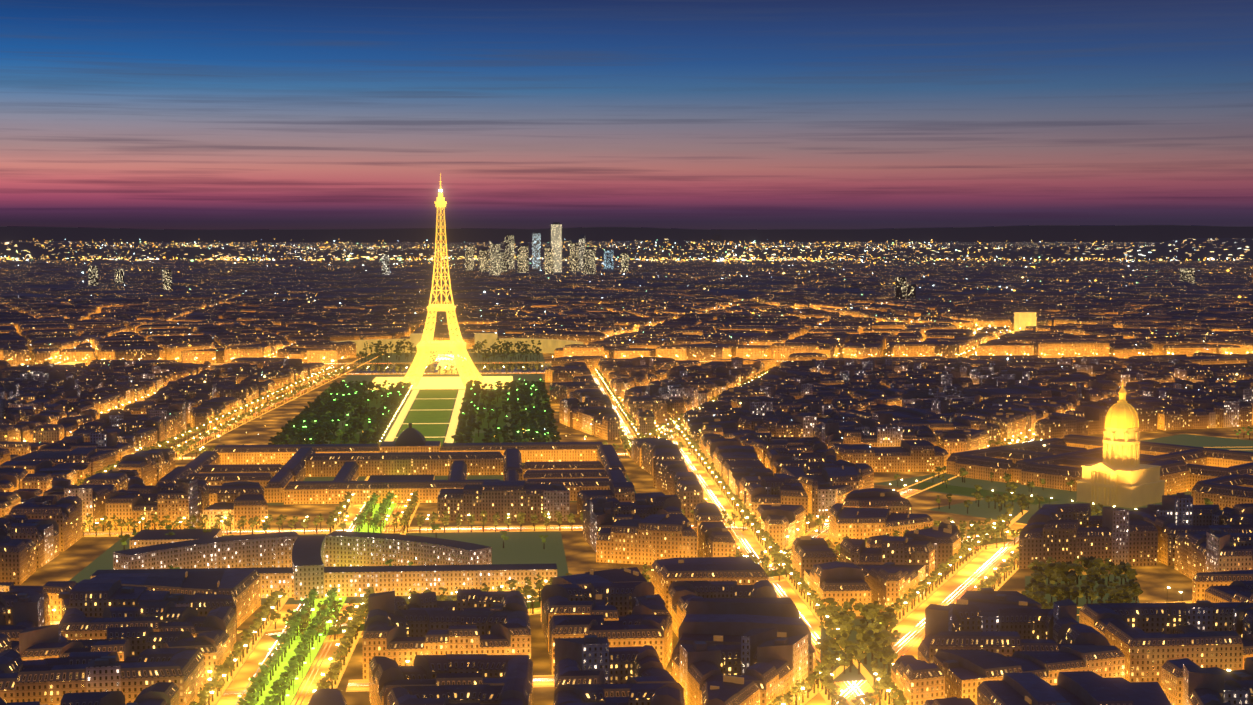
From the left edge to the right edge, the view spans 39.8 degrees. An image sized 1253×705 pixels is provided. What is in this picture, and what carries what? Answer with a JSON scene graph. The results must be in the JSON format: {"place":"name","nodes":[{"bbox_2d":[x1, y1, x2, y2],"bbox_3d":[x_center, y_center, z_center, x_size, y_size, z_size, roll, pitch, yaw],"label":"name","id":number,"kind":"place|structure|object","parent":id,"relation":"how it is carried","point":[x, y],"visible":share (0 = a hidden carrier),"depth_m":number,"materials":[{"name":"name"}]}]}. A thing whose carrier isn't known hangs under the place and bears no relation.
{"place":"outdoors","nodes":[
{"label":"outdoors","id":0,"kind":"place"},
{"bbox_2d":[0,0,1252,229],"label":"sky","id":1,"kind":"structure","parent":0,"point":[122,114],"materials":[{"name":"blue"}]},
{"bbox_2d":[14,241,1252,704],"bbox_3d":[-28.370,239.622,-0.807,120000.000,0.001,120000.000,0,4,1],"label":"ground","id":2,"kind":"structure","parent":0,"point":[82,553],"depth_m":1479.84,"materials":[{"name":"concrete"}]},
{"bbox_2d":[69,529,568,604],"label":"curved office building","id":3,"kind":"structure","parent":2,"relation":"on","point":[296,567],"depth_m":1189.14,"materials":[{"name":"stone"}]},
{"bbox_2d":[190,276,501,289],"bbox_3d":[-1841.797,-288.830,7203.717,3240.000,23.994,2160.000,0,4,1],"label":"bois de boulogne canopy","id":4,"kind":"object","parent":2,"relation":"on","point":[337,289],"depth_m":7026.90,"materials":[{"name":"green plant"}]},
{"bbox_2d":[155,423,635,505],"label":"military school building","id":5,"kind":"structure","parent":2,"relation":"on","point":[406,463],"depth_m":1659.26,"materials":[{"name":"stone"}]},
{"bbox_2d":[278,374,554,445],"bbox_3d":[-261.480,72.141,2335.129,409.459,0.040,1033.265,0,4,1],"label":"champ de mars","id":6,"kind":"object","parent":2,"relation":"on","point":[429,410],"visible":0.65,"depth_m":2314.62,"materials":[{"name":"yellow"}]},
{"bbox_2d":[402,173,483,386],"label":"eiffel tower","id":7,"kind":"structure","parent":2,"relation":"on","point":[457,346],"depth_m":2659.41,"materials":[{"name":"yellow metal"}]},
{"bbox_2d":[334,333,582,353],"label":"palace building","id":8,"kind":"structure","parent":2,"relation":"on","point":[548,345],"depth_m":3328.41,"materials":[{"name":"beige stone"}]},
{"bbox_2d":[65,349,1088,373],"bbox_3d":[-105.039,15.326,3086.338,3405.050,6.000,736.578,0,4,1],"label":"seine and trocadero","id":9,"kind":"object","parent":2,"relation":"on","point":[502,362],"visible":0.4,"depth_m":3046.89,"materials":[{"name":"beige stone"}]},
{"bbox_2d":[0,238,1251,446],"bbox_3d":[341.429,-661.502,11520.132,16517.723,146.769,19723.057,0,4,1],"label":"city lights","id":10,"kind":"object","parent":2,"relation":"on","point":[642,300],"visible":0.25,"depth_m":11857.35,"materials":[{"name":"yellow"}]},
{"bbox_2d":[0,238,1252,261],"bbox_3d":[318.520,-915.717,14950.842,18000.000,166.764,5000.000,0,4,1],"label":"city lights","id":11,"kind":"structure","parent":2,"relation":"on","point":[1224,249],"depth_m":13705.37,"materials":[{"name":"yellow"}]},
{"bbox_2d":[0,356,1252,704],"bbox_3d":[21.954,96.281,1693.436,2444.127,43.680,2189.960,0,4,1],"label":"city buildings","id":12,"kind":"structure","parent":2,"relation":"on","point":[788,450],"depth_m":1211.09,"materials":[{"name":"stone"}]},
{"bbox_2d":[0,296,1252,376],"bbox_3d":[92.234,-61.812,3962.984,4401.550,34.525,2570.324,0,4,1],"label":"city buildings","id":13,"kind":"structure","parent":2,"relation":"on","point":[798,335],"depth_m":3664.28,"materials":[{"name":"stone"}]},
{"bbox_2d":[0,259,1252,303],"bbox_3d":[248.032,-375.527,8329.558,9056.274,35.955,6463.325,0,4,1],"label":"city buildings","id":14,"kind":"structure","parent":2,"relation":"on","point":[324,280],"depth_m":6998.01,"materials":[{"name":"stone"}]},
{"bbox_2d":[0,225,1252,241],"bbox_3d":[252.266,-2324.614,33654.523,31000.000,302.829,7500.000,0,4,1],"label":"distant hills","id":15,"kind":"structure","parent":2,"relation":"on","point":[1115,233],"depth_m":30974.33,"materials":[{"name":"black"}]},
{"bbox_2d":[3,308,1252,704],"bbox_3d":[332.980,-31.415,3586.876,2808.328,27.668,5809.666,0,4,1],"label":"trees","id":16,"kind":"object","parent":2,"relation":"on","point":[339,404],"visible":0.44,"depth_m":1331.26,"materials":[{"name":"green plant"}]},
{"bbox_2d":[11,328,1252,704],"bbox_3d":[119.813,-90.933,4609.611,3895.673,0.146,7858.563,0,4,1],"label":"avenues","id":17,"kind":"structure","parent":2,"relation":"on","point":[969,576],"depth_m":1125.91,"materials":[{"name":"yellow asphalt"}]},
{"bbox_2d":[88,223,1194,298],"bbox_3d":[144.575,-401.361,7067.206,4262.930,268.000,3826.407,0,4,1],"label":"distant skyscrapers","id":18,"kind":"structure","parent":2,"relation":"on","point":[582,258],"depth_m":8354.97,"materials":[{"name":"grey glass"}]},
{"bbox_2d":[50,324,1248,704],"bbox_3d":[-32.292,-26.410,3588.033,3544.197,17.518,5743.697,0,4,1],"label":"street lamps","id":19,"kind":"object","parent":2,"relation":"on","point":[548,524],"visible":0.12,"depth_m":1370.46,"materials":[{"name":"yellow"}]},
{"bbox_2d":[875,380,1252,523],"bbox_3d":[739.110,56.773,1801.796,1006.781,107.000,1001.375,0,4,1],"label":"domed church","id":20,"kind":"structure","parent":2,"relation":"on","point":[1120,476],"depth_m":1505.41,"materials":[{"name":"yellow metal"}]},
{"bbox_2d":[946,434,1252,509],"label":"invalides ranges","id":21,"kind":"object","parent":2,"relation":"on","point":[1222,478],"visible":0.71,"depth_m":1642.15,"materials":[{"name":"stone"}]},
{"label":"place etoile","id":22,"kind":"object","parent":2,"relation":"on","visible":0},
{"bbox_2d":[1014,312,1036,331],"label":"illuminated building","id":23,"kind":"structure","parent":22,"relation":"on","point":[1022,320],"depth_m":3907.03,"materials":[{"name":"beige stone"}]},
{"bbox_2d":[820,574,1139,681],"bbox_3d":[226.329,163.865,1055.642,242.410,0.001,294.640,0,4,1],"label":"trees","id":24,"kind":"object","parent":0,"point":[853,675],"visible":0.2,"depth_m":1043.55,"materials":[{"name":"green plant"}]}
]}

